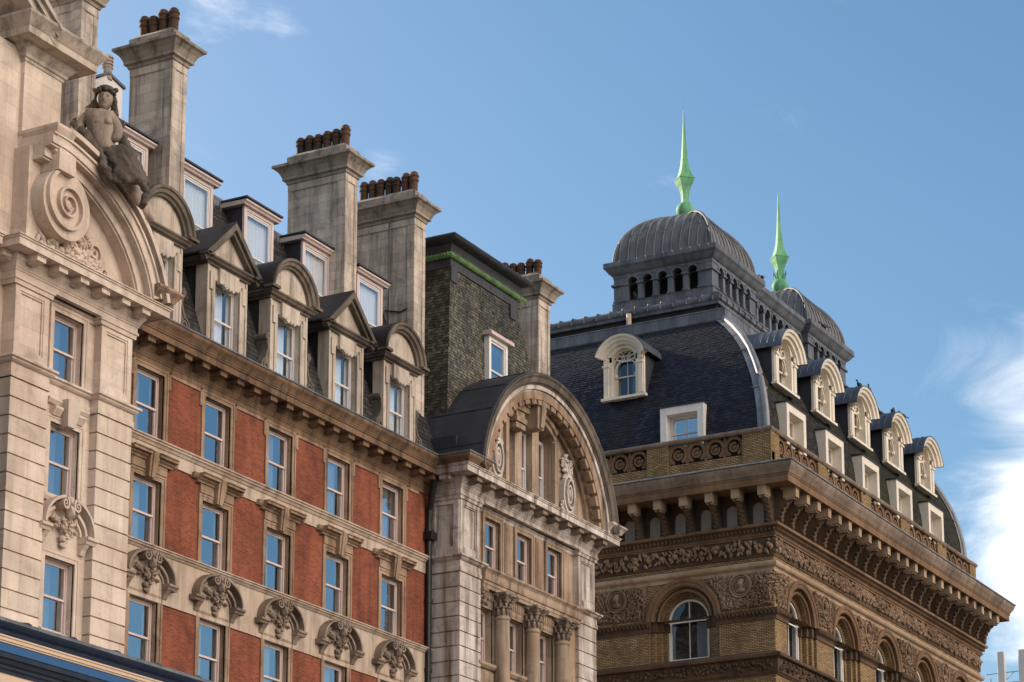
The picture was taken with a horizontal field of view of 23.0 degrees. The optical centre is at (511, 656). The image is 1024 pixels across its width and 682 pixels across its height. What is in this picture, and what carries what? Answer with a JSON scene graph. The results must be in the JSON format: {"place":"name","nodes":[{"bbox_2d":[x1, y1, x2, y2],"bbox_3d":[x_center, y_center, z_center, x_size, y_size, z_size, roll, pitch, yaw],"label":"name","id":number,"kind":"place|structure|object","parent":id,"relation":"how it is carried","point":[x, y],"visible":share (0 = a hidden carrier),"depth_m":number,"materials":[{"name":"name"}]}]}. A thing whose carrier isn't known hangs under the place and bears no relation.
{"place":"outdoors","nodes":[
{"label":"outdoors","id":0,"kind":"place"},
{"bbox_2d":[96,0,1023,681],"label":"sky","id":1,"kind":"structure","parent":0,"point":[888,135],"materials":[{"name":"blue"}]},
{"bbox_2d":[818,321,830,327],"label":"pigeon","id":2,"kind":"object","parent":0,"point":[824,325],"visible":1,"depth_m":138.35,"materials":[{"name":"grey"}]},
{"label":"ground","id":3,"kind":"structure","parent":0,"visible":0},
{"bbox_2d":[0,0,184,653],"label":"stone pavilion","id":4,"kind":"structure","parent":3,"relation":"on","point":[86,291],"depth_m":75.98,"materials":[{"name":"beige stone"}]},
{"bbox_2d":[42,559,67,634],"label":"window","id":5,"kind":"structure","parent":4,"relation":"in","point":[55,574],"depth_m":75.19,"materials":[{"name":"glass"}]},
{"bbox_2d":[48,425,72,496],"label":"window","id":6,"kind":"structure","parent":4,"relation":"in","point":[60,451],"depth_m":76.08,"materials":[{"name":"glass"}]},
{"bbox_2d":[53,315,76,383],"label":"window","id":7,"kind":"structure","parent":4,"relation":"in","point":[65,332],"depth_m":76.86,"materials":[{"name":"glass"}]},
{"bbox_2d":[0,615,212,681],"bbox_3d":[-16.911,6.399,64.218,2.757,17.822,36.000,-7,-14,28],"label":"shop fascia","id":8,"kind":"structure","parent":4,"relation":"attached to","point":[29,652],"depth_m":71.01,"materials":[{"name":"blue paint"}]},
{"bbox_2d":[69,84,154,221],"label":"statue","id":9,"kind":"object","parent":4,"relation":"on","point":[103,133],"visible":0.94,"depth_m":77.22,"materials":[{"name":"stone"}]},
{"bbox_2d":[111,7,441,681],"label":"brick range","id":10,"kind":"structure","parent":3,"relation":"on","point":[284,477],"depth_m":88.38,"materials":[{"name":"brick"}]},
{"bbox_2d":[96,54,125,118],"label":"rooftop hut","id":11,"kind":"object","parent":10,"relation":"on","point":[107,76],"visible":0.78,"depth_m":88.57,"materials":[{"name":"white paint"}]},
{"bbox_2d":[128,596,151,661],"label":"window","id":12,"kind":"structure","parent":10,"relation":"in","point":[140,612],"depth_m":80.51,"materials":[{"name":"glass"}]},
{"bbox_2d":[132,476,155,543],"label":"window","id":13,"kind":"structure","parent":10,"relation":"in","point":[143,513],"depth_m":81.36,"materials":[{"name":"glass"}]},
{"bbox_2d":[135,368,158,436],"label":"window","id":14,"kind":"structure","parent":10,"relation":"in","point":[147,393],"depth_m":82.14,"materials":[{"name":"glass"}]},
{"bbox_2d":[198,620,219,681],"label":"window","id":15,"kind":"structure","parent":10,"relation":"in","point":[209,634],"depth_m":83.74,"materials":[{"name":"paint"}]},
{"bbox_2d":[201,504,222,568],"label":"window","id":16,"kind":"structure","parent":10,"relation":"in","point":[212,518],"depth_m":84.60,"materials":[{"name":"glass"}]},
{"bbox_2d":[204,400,224,466],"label":"window","id":17,"kind":"structure","parent":10,"relation":"in","point":[214,445],"depth_m":85.37,"materials":[{"name":"glass"}]},
{"bbox_2d":[264,642,282,681],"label":"window","id":18,"kind":"structure","parent":10,"relation":"in","point":[273,655],"depth_m":86.99,"materials":[{"name":"paint"}]},
{"bbox_2d":[266,530,284,592],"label":"window","id":19,"kind":"structure","parent":10,"relation":"in","point":[275,548],"depth_m":87.82,"materials":[{"name":"glass"}]},
{"bbox_2d":[268,430,286,493],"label":"window","id":20,"kind":"structure","parent":10,"relation":"in","point":[277,455],"depth_m":88.60,"materials":[{"name":"glass"}]},
{"bbox_2d":[324,663,340,681],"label":"window","id":21,"kind":"structure","parent":10,"relation":"in","point":[332,673],"depth_m":90.26,"materials":[{"name":"glass"}]},
{"bbox_2d":[325,554,342,614],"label":"window","id":22,"kind":"structure","parent":10,"relation":"in","point":[334,566],"depth_m":91.07,"materials":[{"name":"glass"}]},
{"bbox_2d":[327,458,343,518],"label":"window","id":23,"kind":"structure","parent":10,"relation":"in","point":[335,481],"depth_m":91.83,"materials":[{"name":"glass"}]},
{"bbox_2d":[381,577,396,634],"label":"window","id":24,"kind":"structure","parent":10,"relation":"in","point":[388,588],"depth_m":94.31,"materials":[{"name":"glass"}]},
{"bbox_2d":[382,484,397,541],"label":"window","id":25,"kind":"structure","parent":10,"relation":"in","point":[389,501],"depth_m":95.07,"materials":[{"name":"paint"}]},
{"bbox_2d":[424,232,627,681],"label":"arched pavilion","id":26,"kind":"structure","parent":3,"relation":"on","point":[527,527],"depth_m":101.00,"materials":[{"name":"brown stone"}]},
{"bbox_2d":[479,611,484,660],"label":"window","id":27,"kind":"structure","parent":26,"relation":"in","point":[482,623],"depth_m":98.14,"materials":[{"name":"paint"}]},
{"bbox_2d":[485,520,494,568],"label":"window","id":28,"kind":"structure","parent":26,"relation":"in","point":[489,527],"depth_m":99.42,"materials":[{"name":"paint"}]},
{"bbox_2d":[510,623,515,672],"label":"window","id":29,"kind":"structure","parent":26,"relation":"in","point":[512,626],"depth_m":100.22,"materials":[{"name":"paint"}]},
{"bbox_2d":[517,535,526,582],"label":"window","id":30,"kind":"structure","parent":26,"relation":"in","point":[521,542],"depth_m":101.68,"materials":[{"name":"paint"}]},
{"bbox_2d":[540,635,545,681],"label":"window","id":31,"kind":"structure","parent":26,"relation":"in","point":[542,639],"depth_m":102.40,"materials":[{"name":"paint"}]},
{"bbox_2d":[548,550,556,595],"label":"window","id":32,"kind":"structure","parent":26,"relation":"in","point":[552,557],"depth_m":103.91,"materials":[{"name":"paint"}]},
{"bbox_2d":[550,100,1015,681],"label":"domed hotel","id":33,"kind":"structure","parent":3,"relation":"on","point":[786,512],"depth_m":121.77,"materials":[{"name":"brown stone"}]},
{"bbox_2d":[623,519,636,541],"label":"attic window","id":34,"kind":"structure","parent":33,"relation":"in","point":[630,535],"depth_m":119.63,"materials":[{"name":"glass"}]},
{"bbox_2d":[648,516,661,537],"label":"attic window","id":35,"kind":"structure","parent":33,"relation":"in","point":[654,527],"depth_m":119.02,"materials":[{"name":"glass"}]},
{"bbox_2d":[673,512,687,534],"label":"attic window","id":36,"kind":"structure","parent":33,"relation":"in","point":[679,523],"depth_m":118.41,"materials":[{"name":"glass"}]},
{"bbox_2d":[658,400,707,451],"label":"roof window","id":37,"kind":"structure","parent":33,"relation":"in","point":[687,420],"depth_m":119.92,"materials":[{"name":"white paint"}]},
{"bbox_2d":[669,599,709,661],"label":"arched window","id":38,"kind":"structure","parent":33,"relation":"in","point":[703,651],"depth_m":117.83,"materials":[{"name":"white paint"}]},
{"bbox_2d":[699,508,713,530],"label":"attic window","id":39,"kind":"structure","parent":33,"relation":"in","point":[705,519],"depth_m":117.77,"materials":[{"name":"glass"}]},
{"bbox_2d":[725,504,739,527],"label":"attic window","id":40,"kind":"structure","parent":33,"relation":"in","point":[731,512],"depth_m":117.14,"materials":[{"name":"glass"}]},
{"bbox_2d":[751,501,765,523],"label":"attic window","id":41,"kind":"structure","parent":33,"relation":"in","point":[758,512],"depth_m":116.51,"materials":[{"name":"glass"}]},
{"bbox_2d":[775,400,807,455],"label":"roof window","id":42,"kind":"structure","parent":33,"relation":"in","point":[792,420],"depth_m":120.24,"materials":[{"name":"beige paint"}]},
{"bbox_2d":[788,602,798,659],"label":"arched window","id":43,"kind":"structure","parent":33,"relation":"in","point":[795,643],"depth_m":118.93,"materials":[{"name":"white paint"}]},
{"bbox_2d":[814,428,844,481],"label":"roof window","id":44,"kind":"structure","parent":33,"relation":"in","point":[830,446],"depth_m":124.45,"materials":[{"name":"beige paint"}]},
{"bbox_2d":[833,627,843,681],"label":"arched window","id":45,"kind":"structure","parent":33,"relation":"in","point":[840,674],"depth_m":123.79,"materials":[{"name":"white paint"}]},
{"bbox_2d":[851,454,880,505],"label":"roof window","id":46,"kind":"structure","parent":33,"relation":"in","point":[866,470],"depth_m":128.70,"materials":[{"name":"beige paint"}]},
{"bbox_2d":[877,650,883,681],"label":"arched window","id":47,"kind":"structure","parent":33,"relation":"in","point":[879,655],"depth_m":128.81,"materials":[{"name":"white paint"}]},
{"bbox_2d":[885,478,913,527],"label":"roof window","id":48,"kind":"structure","parent":33,"relation":"in","point":[900,494],"depth_m":132.84,"materials":[{"name":"beige paint"}]},
{"bbox_2d":[918,501,944,543],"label":"roof window","id":49,"kind":"structure","parent":33,"relation":"in","point":[931,515],"depth_m":136.87,"materials":[{"name":"beige paint"}]},
{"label":"office block","id":50,"kind":"object","parent":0,"visible":0},
{"bbox_2d":[986,649,1023,681],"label":"phone mast","id":51,"kind":"object","parent":50,"relation":"on","point":[1001,665],"visible":1,"depth_m":168.26,"materials":[{"name":"plastic"}]}
]}

